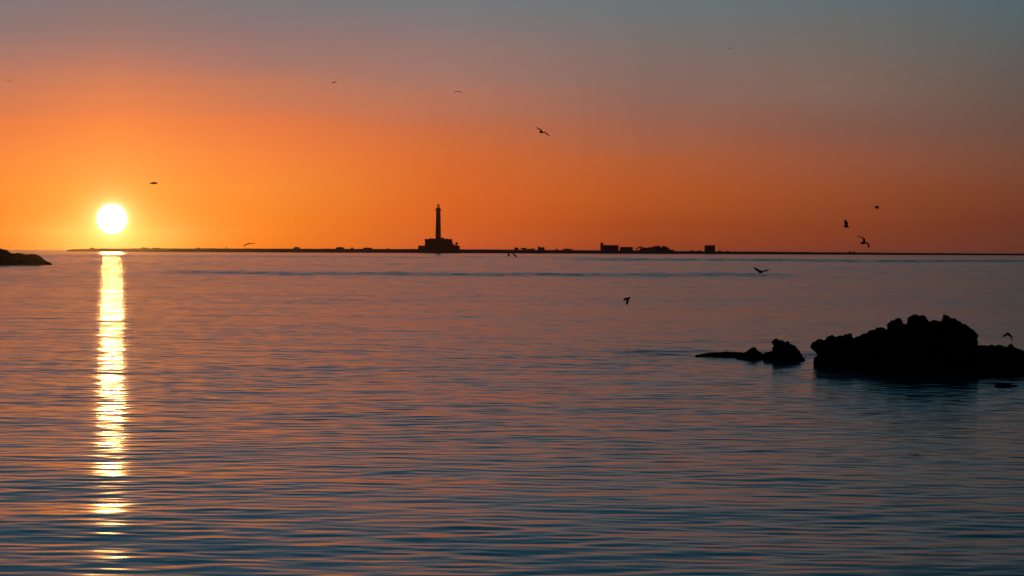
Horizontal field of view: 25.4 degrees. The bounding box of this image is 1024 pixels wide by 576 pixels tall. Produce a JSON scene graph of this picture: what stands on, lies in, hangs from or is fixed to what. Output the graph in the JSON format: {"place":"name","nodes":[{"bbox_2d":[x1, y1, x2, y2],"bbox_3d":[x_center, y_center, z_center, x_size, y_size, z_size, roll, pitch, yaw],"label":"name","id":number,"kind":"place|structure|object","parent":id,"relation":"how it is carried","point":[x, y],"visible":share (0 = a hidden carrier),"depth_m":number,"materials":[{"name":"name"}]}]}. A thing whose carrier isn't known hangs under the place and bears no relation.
{"place":"outdoors","nodes":[
{"label":"outdoors","id":0,"kind":"place"},
{"bbox_2d":[0,250,1023,575],"bbox_3d":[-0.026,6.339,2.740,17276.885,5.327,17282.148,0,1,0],"label":"water","id":1,"kind":"structure","parent":0,"point":[330,414],"depth_m":53.46,"materials":[{"name":"teal liquid"}]},
{"bbox_2d":[0,249,51,264],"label":"headland rock","id":2,"kind":"object","parent":1,"relation":"in","point":[7,257],"visible":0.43,"depth_m":521.55,"materials":[{"name":"black stone"}]},
{"bbox_2d":[695,351,742,356],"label":"sea rock","id":3,"kind":"object","parent":1,"relation":"in","point":[725,353],"visible":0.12,"depth_m":85.68,"materials":[{"name":"black stone"}]},
{"bbox_2d":[735,347,762,358],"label":"sea rock","id":4,"kind":"object","parent":1,"relation":"in","point":[753,353],"visible":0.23,"depth_m":84.11,"materials":[{"name":"black stone"}]},
{"bbox_2d":[763,338,804,360],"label":"sea rock","id":5,"kind":"object","parent":1,"relation":"in","point":[782,350],"visible":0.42,"depth_m":82.81,"materials":[{"name":"black stone"}]},
{"bbox_2d":[810,314,1023,375],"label":"sea rock","id":6,"kind":"object","parent":1,"relation":"in","point":[946,343],"visible":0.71,"depth_m":75.80,"materials":[{"name":"black stone"}]},
{"bbox_2d":[994,382,1016,386],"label":"sea rock","id":7,"kind":"object","parent":1,"relation":"in","point":[1000,384],"visible":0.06,"depth_m":67.31,"materials":[{"name":"black stone"}]},
{"bbox_2d":[0,0,1023,253],"label":"sky","id":8,"kind":"structure","parent":0,"point":[819,115],"materials":[{"name":"orange"}]},
{"bbox_2d":[66,248,1023,254],"bbox_3d":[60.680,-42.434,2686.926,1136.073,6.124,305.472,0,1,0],"label":"island","id":9,"kind":"structure","parent":0,"point":[418,251],"depth_m":2561.37,"materials":[{"name":"soil"}]},
{"bbox_2d":[418,204,459,249],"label":"lighthouse","id":10,"kind":"object","parent":9,"relation":"on","point":[438,242],"visible":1,"depth_m":2587.02,"materials":[{"name":"stone"}]},
{"bbox_2d":[600,243,618,249],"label":"island house","id":11,"kind":"structure","parent":9,"relation":"on","point":[609,247],"depth_m":2592.58,"materials":[{"name":"paint"}]},
{"bbox_2d":[620,247,632,250],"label":"island house","id":12,"kind":"structure","parent":9,"relation":"on","point":[627,248],"depth_m":2594.60,"materials":[{"name":"paint"}]},
{"bbox_2d":[704,245,714,250],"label":"island house","id":13,"kind":"structure","parent":9,"relation":"on","point":[709,247],"depth_m":2594.09,"materials":[{"name":"paint"}]},
{"bbox_2d":[753,267,768,272],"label":"gull","id":14,"kind":"object","parent":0,"point":[759,271],"visible":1,"depth_m":179.98,"materials":[{"name":"black"}]},
{"bbox_2d":[858,236,868,247],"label":"gull","id":15,"kind":"object","parent":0,"point":[863,241],"visible":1,"depth_m":147.90,"materials":[{"name":"black"}]}
]}

